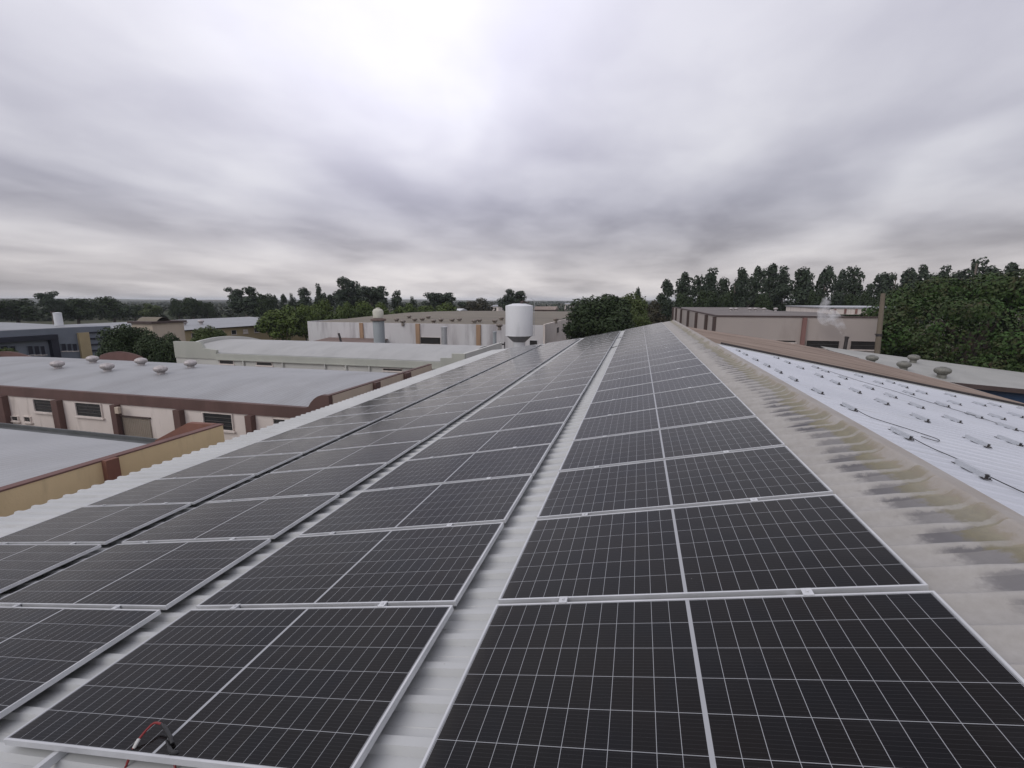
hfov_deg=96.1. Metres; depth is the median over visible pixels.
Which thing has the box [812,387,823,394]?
mounting rail
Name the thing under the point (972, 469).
mounting rail
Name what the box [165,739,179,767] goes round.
cable plug
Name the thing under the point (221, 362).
window
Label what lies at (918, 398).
cable
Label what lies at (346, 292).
gum tree
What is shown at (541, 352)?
solar panel
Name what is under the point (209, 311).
round tree
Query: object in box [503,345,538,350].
solar panel
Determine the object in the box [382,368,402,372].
window
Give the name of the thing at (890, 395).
mounting rail
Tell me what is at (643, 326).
solar panel
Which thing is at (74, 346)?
window
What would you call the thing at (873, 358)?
turbine vent
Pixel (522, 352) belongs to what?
solar panel
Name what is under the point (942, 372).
turbine vent
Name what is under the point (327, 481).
solar panel
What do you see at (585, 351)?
solar panel
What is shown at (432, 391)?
solar panel
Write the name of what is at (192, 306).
round tree
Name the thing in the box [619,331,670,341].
solar panel
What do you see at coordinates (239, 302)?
gum tree
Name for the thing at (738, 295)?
gum tree
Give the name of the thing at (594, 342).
solar panel
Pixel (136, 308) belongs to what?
round tree
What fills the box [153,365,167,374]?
turbine vent
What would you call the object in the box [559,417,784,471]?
solar panel
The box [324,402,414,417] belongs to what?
solar panel
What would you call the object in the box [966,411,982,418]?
mounting rail
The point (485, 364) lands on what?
solar panel
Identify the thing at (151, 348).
round tree
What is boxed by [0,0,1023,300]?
sky
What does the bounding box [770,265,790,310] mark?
gum tree
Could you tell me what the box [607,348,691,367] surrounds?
solar panel
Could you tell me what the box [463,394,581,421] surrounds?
solar panel
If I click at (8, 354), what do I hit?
gable wall
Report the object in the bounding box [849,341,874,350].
window
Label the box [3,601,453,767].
solar panel
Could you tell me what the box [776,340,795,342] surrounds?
window
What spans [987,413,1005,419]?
mounting rail
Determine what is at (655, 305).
scrub tree
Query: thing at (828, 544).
solar panel
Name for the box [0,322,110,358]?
office block
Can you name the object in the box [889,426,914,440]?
mounting rail
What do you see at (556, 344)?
solar panel
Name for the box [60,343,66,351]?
window
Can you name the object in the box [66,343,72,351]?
window
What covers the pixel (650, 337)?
solar panel
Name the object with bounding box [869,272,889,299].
gum tree
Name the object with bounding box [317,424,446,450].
solar panel
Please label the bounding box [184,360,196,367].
turbine vent
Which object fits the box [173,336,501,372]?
pale shed
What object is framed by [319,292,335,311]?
gum tree
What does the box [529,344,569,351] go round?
solar panel
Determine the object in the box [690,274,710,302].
gum tree
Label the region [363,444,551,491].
solar panel
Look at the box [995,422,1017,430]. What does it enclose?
mounting rail
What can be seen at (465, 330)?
white hall
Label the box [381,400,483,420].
solar panel
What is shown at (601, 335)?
solar panel
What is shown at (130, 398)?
cream shed
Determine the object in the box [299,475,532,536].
solar panel
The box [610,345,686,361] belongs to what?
solar panel
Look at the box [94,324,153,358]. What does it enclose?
round tree
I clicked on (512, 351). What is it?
solar panel
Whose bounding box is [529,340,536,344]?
window
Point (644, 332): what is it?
solar panel
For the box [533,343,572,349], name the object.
solar panel
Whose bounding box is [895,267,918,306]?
gum tree
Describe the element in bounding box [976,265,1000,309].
gum tree
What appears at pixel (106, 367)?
turbine vent
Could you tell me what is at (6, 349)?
round tree
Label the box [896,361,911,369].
turbine vent
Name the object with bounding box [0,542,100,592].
solar panel
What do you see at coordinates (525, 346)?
solar panel
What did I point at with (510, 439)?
solar panel
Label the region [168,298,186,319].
round tree
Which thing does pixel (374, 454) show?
solar panel
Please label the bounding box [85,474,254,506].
solar panel
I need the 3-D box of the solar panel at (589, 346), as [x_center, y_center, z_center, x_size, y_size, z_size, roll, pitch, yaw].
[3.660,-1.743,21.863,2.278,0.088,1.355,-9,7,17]
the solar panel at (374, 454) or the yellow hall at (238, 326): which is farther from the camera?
the yellow hall at (238, 326)
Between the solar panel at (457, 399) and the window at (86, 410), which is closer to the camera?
the solar panel at (457, 399)
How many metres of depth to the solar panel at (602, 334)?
29.65 m
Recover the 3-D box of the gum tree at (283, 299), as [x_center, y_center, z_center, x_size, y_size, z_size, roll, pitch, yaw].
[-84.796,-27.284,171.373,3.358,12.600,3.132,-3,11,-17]
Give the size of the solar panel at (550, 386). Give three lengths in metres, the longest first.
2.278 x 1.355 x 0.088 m
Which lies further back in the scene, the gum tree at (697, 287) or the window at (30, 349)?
the gum tree at (697, 287)
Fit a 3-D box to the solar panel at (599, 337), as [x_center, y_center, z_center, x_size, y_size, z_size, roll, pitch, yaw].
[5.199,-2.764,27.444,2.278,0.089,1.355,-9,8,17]
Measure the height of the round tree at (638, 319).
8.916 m
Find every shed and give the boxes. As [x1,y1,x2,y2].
[0,356,431,439]
[0,422,224,516]
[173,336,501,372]
[821,346,1023,402]
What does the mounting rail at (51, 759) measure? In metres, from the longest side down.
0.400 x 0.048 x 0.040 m
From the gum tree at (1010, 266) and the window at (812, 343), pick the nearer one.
the window at (812, 343)
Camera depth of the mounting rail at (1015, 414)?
9.93 m
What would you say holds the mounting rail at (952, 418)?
on the warehouse
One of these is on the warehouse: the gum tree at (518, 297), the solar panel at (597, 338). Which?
the solar panel at (597, 338)
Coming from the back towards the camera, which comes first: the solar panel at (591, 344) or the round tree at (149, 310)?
the round tree at (149, 310)
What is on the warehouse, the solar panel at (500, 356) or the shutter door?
the solar panel at (500, 356)
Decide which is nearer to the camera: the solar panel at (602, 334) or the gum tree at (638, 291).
the solar panel at (602, 334)
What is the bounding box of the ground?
[5,302,1023,361]
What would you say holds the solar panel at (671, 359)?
on the warehouse
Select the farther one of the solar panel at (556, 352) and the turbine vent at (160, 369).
the turbine vent at (160, 369)
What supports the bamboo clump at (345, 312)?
on the ground
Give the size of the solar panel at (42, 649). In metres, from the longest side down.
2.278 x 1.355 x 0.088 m
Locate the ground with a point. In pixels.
(84, 321)
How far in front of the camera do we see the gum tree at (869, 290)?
114.78 m
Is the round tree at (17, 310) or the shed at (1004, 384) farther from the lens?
the round tree at (17, 310)
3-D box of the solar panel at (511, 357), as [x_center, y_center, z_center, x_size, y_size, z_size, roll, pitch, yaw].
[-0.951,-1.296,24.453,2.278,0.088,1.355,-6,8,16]
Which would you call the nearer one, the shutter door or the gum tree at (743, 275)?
the shutter door
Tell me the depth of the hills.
2157.40 m
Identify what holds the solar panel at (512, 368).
on the warehouse
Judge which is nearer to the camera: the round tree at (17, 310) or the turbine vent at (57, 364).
the turbine vent at (57, 364)
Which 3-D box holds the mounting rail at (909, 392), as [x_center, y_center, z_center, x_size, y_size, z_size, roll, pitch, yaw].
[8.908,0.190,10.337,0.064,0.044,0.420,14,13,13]
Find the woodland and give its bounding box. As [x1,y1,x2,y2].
[0,301,1020,321]
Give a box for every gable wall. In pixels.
[0,351,30,356]
[99,351,142,360]
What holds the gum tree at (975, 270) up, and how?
on the ground
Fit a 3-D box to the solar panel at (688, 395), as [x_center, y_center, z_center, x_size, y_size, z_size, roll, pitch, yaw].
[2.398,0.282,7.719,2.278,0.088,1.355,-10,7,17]
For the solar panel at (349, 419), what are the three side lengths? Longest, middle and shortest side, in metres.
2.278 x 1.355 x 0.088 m
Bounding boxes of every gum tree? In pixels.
[223,286,259,316]
[273,294,278,310]
[279,294,287,308]
[287,293,295,311]
[294,287,312,306]
[314,284,321,304]
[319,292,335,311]
[332,276,359,307]
[352,286,399,307]
[391,289,404,309]
[410,296,417,308]
[421,292,466,310]
[497,289,526,310]
[635,287,640,296]
[656,279,673,318]
[671,271,694,314]
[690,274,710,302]
[702,268,719,293]
[716,278,730,298]
[730,267,749,306]
[732,277,746,306]
[746,265,768,306]
[761,263,779,304]
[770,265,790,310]
[786,266,812,305]
[806,273,814,302]
[814,265,841,305]
[830,269,849,314]
[835,266,865,305]
[861,284,872,299]
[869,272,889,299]
[880,272,904,301]
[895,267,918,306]
[904,264,929,324]
[919,273,943,334]
[934,265,952,324]
[942,270,963,323]
[953,257,992,320]
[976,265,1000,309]
[983,262,1023,321]
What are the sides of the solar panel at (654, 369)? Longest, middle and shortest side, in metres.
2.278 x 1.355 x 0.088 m
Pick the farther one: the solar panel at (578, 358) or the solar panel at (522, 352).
the solar panel at (522, 352)
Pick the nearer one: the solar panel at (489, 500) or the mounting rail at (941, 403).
the solar panel at (489, 500)
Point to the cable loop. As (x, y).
(166, 730)
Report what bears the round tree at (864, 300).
on the ground
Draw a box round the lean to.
[315,333,387,342]
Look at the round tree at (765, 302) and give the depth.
105.55 m
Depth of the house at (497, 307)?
300.47 m
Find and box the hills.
[0,298,794,302]
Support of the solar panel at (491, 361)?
on the warehouse
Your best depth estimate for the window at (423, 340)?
70.77 m
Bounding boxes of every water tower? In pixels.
[370,308,385,342]
[505,298,534,346]
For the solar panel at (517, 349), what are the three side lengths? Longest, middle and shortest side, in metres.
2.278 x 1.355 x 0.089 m
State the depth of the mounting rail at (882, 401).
7.65 m
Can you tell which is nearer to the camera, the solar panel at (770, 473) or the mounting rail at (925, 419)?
the solar panel at (770, 473)
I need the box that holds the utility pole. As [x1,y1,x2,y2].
[874,293,885,353]
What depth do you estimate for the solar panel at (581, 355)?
18.36 m
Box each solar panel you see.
[0,502,190,544]
[0,538,270,609]
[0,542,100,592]
[0,603,160,718]
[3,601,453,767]
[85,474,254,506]
[121,494,339,543]
[159,453,302,478]
[196,522,503,608]
[208,463,386,502]
[214,436,339,458]
[258,422,369,441]
[270,441,420,472]
[294,411,393,428]
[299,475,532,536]
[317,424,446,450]
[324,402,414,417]
[350,394,431,407]
[352,411,467,434]
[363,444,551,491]
[371,387,446,399]
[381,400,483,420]
[390,381,459,392]
[405,391,497,409]
[406,376,470,386]
[407,423,564,460]
[419,588,1023,767]
[420,372,480,381]
[424,384,508,400]
[433,368,489,376]
[439,407,573,438]
[441,378,518,392]
[444,364,496,372]
[455,361,504,368]
[456,372,526,385]
[463,358,510,365]
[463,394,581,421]
[469,367,534,379]
[471,356,515,362]
[479,353,521,359]
[480,363,540,374]
[482,384,587,408]
[484,351,526,357]
[488,360,546,370]
[492,349,530,354]
[497,356,551,366]
[498,347,535,352]
[498,376,592,397]
[498,494,928,603]
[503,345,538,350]
[505,354,555,362]
[508,344,541,348]
[511,370,595,388]
[512,351,559,359]
[518,349,563,356]
[521,364,599,381]
[522,346,566,354]
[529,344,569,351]
[530,360,602,375]
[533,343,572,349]
[537,341,575,347]
[537,356,604,370]
[537,446,832,519]
[542,339,577,345]
[544,352,606,365]
[546,338,579,343]
[550,349,608,361]
[556,346,610,357]
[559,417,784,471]
[560,344,611,354]
[564,342,613,351]
[567,340,614,349]
[572,338,615,346]
[573,397,755,440]
[575,336,616,344]
[577,335,617,342]
[580,333,618,340]
[582,332,619,339]
[583,383,736,418]
[585,331,619,337]
[590,373,722,403]
[596,364,711,391]
[601,358,703,381]
[604,353,696,373]
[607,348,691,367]
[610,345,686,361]
[612,342,683,357]
[614,339,680,353]
[615,336,677,350]
[617,334,674,346]
[618,332,672,344]
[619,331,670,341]
[620,329,669,339]
[621,328,667,337]
[622,327,666,335]
[623,325,665,334]
[624,323,662,331]
[624,324,663,332]
[625,322,661,330]
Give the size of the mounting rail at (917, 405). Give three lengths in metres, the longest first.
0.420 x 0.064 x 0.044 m
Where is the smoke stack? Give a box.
[843,336,848,349]
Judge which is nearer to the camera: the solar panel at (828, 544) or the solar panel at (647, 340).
the solar panel at (828, 544)
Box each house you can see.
[491,305,503,310]
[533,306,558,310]
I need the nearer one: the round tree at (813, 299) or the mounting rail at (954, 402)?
the mounting rail at (954, 402)
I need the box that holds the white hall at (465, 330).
[307,311,570,348]
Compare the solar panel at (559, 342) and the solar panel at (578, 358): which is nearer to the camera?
the solar panel at (578, 358)
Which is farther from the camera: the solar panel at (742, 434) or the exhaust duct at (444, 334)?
the exhaust duct at (444, 334)
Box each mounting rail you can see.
[33,751,68,767]
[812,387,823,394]
[840,402,857,411]
[850,387,861,393]
[874,398,889,404]
[885,392,897,398]
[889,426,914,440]
[902,390,914,394]
[908,402,924,408]
[909,412,930,422]
[934,401,950,407]
[942,414,962,423]
[948,400,961,405]
[951,459,992,480]
[963,434,992,448]
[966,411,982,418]
[972,401,986,406]
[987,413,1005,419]
[994,434,1022,446]
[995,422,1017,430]
[1008,411,1023,417]
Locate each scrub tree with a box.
[645,299,660,314]
[647,309,668,323]
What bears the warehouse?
on the ground
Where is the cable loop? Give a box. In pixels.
[124,722,174,767]
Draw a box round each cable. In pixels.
[820,368,1023,431]
[856,409,939,440]
[911,437,956,458]
[985,474,1023,492]
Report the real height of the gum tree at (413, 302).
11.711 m
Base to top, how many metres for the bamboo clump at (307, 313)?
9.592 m
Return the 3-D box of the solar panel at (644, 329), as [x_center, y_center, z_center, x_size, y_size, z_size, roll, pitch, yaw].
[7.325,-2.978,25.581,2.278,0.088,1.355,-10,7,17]
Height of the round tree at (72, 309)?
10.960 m
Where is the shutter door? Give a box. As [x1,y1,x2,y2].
[120,415,152,437]
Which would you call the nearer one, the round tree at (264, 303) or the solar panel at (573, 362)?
the solar panel at (573, 362)
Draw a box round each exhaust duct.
[441,326,446,344]
[493,331,496,343]
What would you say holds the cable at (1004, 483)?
on the warehouse
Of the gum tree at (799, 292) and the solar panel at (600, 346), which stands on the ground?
the gum tree at (799, 292)
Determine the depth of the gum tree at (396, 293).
170.26 m
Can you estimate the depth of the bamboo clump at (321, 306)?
95.24 m
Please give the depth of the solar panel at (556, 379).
12.77 m
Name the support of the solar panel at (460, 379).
on the warehouse
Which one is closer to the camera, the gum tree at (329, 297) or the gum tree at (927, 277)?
the gum tree at (927, 277)
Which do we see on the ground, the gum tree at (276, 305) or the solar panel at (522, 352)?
the gum tree at (276, 305)
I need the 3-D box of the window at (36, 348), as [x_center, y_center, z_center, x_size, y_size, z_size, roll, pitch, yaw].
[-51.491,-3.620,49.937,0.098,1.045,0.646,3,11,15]
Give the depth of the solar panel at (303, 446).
9.75 m
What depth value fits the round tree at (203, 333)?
61.19 m
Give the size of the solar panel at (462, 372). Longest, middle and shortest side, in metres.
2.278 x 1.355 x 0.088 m
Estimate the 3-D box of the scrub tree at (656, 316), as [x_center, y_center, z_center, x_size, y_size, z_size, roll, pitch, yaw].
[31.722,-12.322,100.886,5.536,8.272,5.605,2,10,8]
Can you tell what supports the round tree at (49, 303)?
on the ground
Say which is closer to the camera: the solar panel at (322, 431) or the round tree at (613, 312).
the solar panel at (322, 431)
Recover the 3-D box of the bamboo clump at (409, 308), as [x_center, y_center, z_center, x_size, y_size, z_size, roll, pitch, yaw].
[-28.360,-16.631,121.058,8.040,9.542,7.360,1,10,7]
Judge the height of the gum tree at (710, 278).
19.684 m
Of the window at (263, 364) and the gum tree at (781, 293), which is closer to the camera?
the window at (263, 364)
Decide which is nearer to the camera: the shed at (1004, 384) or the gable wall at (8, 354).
the shed at (1004, 384)
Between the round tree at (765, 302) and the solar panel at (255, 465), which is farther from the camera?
the round tree at (765, 302)
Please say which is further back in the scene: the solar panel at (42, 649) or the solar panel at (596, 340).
the solar panel at (596, 340)
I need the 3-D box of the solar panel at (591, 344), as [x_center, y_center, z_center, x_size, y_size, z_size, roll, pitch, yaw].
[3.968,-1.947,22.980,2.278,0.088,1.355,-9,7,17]
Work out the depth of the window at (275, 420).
20.93 m
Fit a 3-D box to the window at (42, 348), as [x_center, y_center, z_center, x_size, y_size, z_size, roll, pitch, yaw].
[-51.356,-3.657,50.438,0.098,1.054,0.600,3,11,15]
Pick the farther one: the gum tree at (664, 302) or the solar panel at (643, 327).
the gum tree at (664, 302)
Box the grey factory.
[671,305,885,352]
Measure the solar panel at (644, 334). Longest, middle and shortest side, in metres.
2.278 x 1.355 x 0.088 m
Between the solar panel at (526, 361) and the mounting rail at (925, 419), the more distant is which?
the solar panel at (526, 361)
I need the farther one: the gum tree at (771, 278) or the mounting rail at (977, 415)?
the gum tree at (771, 278)
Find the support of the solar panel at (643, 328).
on the warehouse
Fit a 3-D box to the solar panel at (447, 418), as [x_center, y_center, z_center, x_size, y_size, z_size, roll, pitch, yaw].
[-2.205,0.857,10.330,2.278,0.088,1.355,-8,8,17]
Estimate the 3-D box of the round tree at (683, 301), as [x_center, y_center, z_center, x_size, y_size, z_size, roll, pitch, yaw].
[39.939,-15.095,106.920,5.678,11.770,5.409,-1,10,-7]
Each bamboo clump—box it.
[254,304,304,339]
[294,303,319,340]
[310,298,340,319]
[335,301,357,318]
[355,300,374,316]
[375,302,393,314]
[391,302,416,313]
[416,305,434,311]
[435,302,457,310]
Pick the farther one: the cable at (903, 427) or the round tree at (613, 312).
the round tree at (613, 312)
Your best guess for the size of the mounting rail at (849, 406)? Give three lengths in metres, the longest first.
0.420 x 0.064 x 0.044 m
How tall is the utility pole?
10.513 m
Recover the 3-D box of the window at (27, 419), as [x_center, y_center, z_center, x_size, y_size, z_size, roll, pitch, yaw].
[-26.731,1.985,25.400,0.704,0.394,0.098,3,11,15]
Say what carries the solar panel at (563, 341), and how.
on the warehouse
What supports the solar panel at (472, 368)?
on the warehouse
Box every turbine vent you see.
[49,360,64,368]
[85,355,98,362]
[99,363,114,371]
[134,358,147,365]
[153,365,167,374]
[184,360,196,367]
[496,323,502,329]
[866,355,878,361]
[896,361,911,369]
[907,354,920,362]
[933,366,951,378]
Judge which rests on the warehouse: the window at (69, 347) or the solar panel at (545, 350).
the solar panel at (545, 350)
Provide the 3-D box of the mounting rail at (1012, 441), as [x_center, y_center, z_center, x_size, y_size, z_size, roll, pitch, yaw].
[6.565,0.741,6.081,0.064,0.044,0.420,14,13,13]
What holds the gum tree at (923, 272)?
on the ground
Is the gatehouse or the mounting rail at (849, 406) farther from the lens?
the gatehouse
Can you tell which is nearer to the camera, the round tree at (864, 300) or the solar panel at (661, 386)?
the solar panel at (661, 386)
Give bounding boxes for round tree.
[0,298,46,322]
[0,347,17,351]
[33,291,66,324]
[62,298,99,323]
[93,296,133,322]
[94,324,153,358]
[127,305,142,320]
[133,330,180,362]
[137,303,162,316]
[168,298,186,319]
[180,297,204,318]
[190,325,226,341]
[202,302,217,317]
[253,293,276,316]
[458,298,495,310]
[562,293,636,339]
[622,292,648,326]
[631,308,651,326]
[670,293,695,320]
[695,289,718,306]
[717,290,735,306]
[754,293,772,310]
[804,290,824,305]
[840,293,859,315]
[854,291,876,315]
[874,289,899,306]
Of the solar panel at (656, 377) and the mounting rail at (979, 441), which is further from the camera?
the solar panel at (656, 377)
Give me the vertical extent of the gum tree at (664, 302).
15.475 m
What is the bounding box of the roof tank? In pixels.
[52,312,63,325]
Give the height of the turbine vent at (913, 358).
0.774 m
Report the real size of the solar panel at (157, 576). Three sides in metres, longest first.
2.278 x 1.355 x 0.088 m
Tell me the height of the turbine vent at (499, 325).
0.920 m
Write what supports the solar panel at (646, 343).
on the warehouse
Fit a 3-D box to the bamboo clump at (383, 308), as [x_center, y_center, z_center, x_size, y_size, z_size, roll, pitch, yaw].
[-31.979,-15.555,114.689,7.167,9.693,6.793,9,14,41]
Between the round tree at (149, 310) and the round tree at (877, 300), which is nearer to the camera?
the round tree at (877, 300)
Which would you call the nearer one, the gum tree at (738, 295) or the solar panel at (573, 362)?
the solar panel at (573, 362)
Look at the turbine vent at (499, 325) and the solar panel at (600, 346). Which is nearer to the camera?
the solar panel at (600, 346)
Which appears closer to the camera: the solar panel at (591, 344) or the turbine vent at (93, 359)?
the solar panel at (591, 344)
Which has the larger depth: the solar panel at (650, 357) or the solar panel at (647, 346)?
the solar panel at (647, 346)
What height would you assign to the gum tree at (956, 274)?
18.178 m
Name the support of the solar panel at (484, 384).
on the warehouse
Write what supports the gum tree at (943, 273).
on the ground
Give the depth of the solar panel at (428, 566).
3.74 m
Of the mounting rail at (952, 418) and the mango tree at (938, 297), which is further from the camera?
the mango tree at (938, 297)
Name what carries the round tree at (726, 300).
on the ground
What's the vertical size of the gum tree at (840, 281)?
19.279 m
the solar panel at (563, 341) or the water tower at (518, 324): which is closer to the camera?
the solar panel at (563, 341)
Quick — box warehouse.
[0,320,1023,767]
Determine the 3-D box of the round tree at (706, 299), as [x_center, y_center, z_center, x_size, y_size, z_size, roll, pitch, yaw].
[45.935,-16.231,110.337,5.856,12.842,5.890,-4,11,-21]
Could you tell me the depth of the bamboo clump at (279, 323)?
82.96 m
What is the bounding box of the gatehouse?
[127,317,186,340]
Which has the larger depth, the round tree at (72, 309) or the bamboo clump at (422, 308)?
the round tree at (72, 309)
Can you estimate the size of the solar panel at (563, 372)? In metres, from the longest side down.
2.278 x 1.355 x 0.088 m
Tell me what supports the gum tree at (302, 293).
on the ground
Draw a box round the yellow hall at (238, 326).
[68,317,305,340]
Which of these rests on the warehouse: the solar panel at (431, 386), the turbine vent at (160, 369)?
the solar panel at (431, 386)
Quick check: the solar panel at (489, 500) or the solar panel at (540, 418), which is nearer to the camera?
the solar panel at (489, 500)
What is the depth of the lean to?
71.98 m
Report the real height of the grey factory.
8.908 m
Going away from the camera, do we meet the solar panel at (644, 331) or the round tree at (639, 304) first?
the solar panel at (644, 331)
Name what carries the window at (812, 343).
in the grey factory
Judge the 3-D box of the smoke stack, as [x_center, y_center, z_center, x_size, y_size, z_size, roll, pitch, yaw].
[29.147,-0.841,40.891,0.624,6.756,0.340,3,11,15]
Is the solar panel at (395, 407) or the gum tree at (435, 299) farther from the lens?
the gum tree at (435, 299)
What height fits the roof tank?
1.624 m
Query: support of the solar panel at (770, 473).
on the warehouse
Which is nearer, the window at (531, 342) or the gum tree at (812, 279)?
the window at (531, 342)
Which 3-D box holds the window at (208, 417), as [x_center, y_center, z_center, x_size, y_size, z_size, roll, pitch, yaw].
[-13.952,1.819,21.846,1.917,0.906,0.098,3,11,15]
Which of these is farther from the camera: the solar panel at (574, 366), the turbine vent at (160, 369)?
the turbine vent at (160, 369)
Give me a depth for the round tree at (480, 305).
187.92 m
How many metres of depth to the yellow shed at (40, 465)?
12.88 m
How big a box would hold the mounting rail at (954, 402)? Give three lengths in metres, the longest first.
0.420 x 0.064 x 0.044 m
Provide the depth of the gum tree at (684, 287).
125.07 m
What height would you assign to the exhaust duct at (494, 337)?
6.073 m
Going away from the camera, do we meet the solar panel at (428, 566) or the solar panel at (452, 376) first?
the solar panel at (428, 566)
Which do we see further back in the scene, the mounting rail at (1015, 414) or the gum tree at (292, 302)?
the gum tree at (292, 302)
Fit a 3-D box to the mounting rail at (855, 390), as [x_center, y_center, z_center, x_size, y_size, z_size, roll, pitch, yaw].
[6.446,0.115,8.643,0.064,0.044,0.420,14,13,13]
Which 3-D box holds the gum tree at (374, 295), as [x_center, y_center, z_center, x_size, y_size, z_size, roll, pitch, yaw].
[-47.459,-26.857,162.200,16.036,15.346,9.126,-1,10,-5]
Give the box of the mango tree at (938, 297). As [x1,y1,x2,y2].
[859,268,1023,372]
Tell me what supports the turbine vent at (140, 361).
on the cream shed at (130, 398)
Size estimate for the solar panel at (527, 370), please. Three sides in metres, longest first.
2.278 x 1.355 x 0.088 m
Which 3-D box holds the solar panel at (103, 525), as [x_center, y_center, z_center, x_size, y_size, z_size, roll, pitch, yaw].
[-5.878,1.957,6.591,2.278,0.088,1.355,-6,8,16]
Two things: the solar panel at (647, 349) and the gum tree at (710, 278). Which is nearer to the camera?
the solar panel at (647, 349)
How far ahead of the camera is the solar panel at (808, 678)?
1.95 m
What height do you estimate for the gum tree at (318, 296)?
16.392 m
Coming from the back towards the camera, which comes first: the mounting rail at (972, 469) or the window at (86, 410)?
the window at (86, 410)
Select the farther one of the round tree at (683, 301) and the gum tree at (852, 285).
the gum tree at (852, 285)
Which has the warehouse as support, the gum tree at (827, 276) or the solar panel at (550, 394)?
the solar panel at (550, 394)
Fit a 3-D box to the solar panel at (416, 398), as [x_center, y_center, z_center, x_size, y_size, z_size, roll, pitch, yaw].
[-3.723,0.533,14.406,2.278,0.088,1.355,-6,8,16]
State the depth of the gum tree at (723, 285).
121.85 m
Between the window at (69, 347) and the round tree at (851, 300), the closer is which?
the window at (69, 347)
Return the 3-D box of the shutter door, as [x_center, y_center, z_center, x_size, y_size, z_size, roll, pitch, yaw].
[-19.123,3.053,23.486,2.226,2.888,0.117,3,11,15]
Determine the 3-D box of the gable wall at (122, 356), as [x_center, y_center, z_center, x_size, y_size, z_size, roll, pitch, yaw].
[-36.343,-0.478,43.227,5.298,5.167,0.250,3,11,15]
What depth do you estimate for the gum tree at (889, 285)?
120.62 m
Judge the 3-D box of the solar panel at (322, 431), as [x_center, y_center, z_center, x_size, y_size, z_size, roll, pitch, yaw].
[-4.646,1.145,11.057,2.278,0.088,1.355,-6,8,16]
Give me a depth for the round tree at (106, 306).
158.85 m
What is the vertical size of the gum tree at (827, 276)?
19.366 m
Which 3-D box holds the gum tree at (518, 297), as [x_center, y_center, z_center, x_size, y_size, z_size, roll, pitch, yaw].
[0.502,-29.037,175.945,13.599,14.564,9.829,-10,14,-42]
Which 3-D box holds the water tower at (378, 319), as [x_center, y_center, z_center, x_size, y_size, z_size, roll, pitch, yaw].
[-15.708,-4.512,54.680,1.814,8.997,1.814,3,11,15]
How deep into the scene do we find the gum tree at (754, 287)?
117.51 m
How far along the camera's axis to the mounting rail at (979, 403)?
10.98 m
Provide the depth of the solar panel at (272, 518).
5.64 m
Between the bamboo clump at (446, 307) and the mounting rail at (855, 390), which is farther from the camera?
the bamboo clump at (446, 307)
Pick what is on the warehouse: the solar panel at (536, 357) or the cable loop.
the solar panel at (536, 357)
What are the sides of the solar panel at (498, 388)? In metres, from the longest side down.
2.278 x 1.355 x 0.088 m
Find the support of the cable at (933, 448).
on the warehouse
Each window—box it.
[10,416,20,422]
[22,416,33,423]
[27,346,35,355]
[32,398,51,414]
[33,346,41,355]
[39,346,45,355]
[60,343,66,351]
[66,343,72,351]
[72,343,77,351]
[74,402,104,419]
[202,412,235,432]
[218,360,233,364]
[255,362,273,366]
[272,418,289,423]
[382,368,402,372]
[420,337,440,344]
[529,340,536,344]
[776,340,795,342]
[806,340,839,348]
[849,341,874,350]
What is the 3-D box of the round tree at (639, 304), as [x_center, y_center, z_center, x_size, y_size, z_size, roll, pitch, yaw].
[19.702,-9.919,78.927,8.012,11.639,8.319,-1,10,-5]
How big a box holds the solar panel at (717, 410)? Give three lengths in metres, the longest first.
2.278 x 1.355 x 0.088 m
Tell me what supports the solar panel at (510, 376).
on the warehouse
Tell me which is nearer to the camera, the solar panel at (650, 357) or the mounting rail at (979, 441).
the mounting rail at (979, 441)
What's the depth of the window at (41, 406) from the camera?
24.93 m
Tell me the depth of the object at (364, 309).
106.94 m
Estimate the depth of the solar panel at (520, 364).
19.12 m

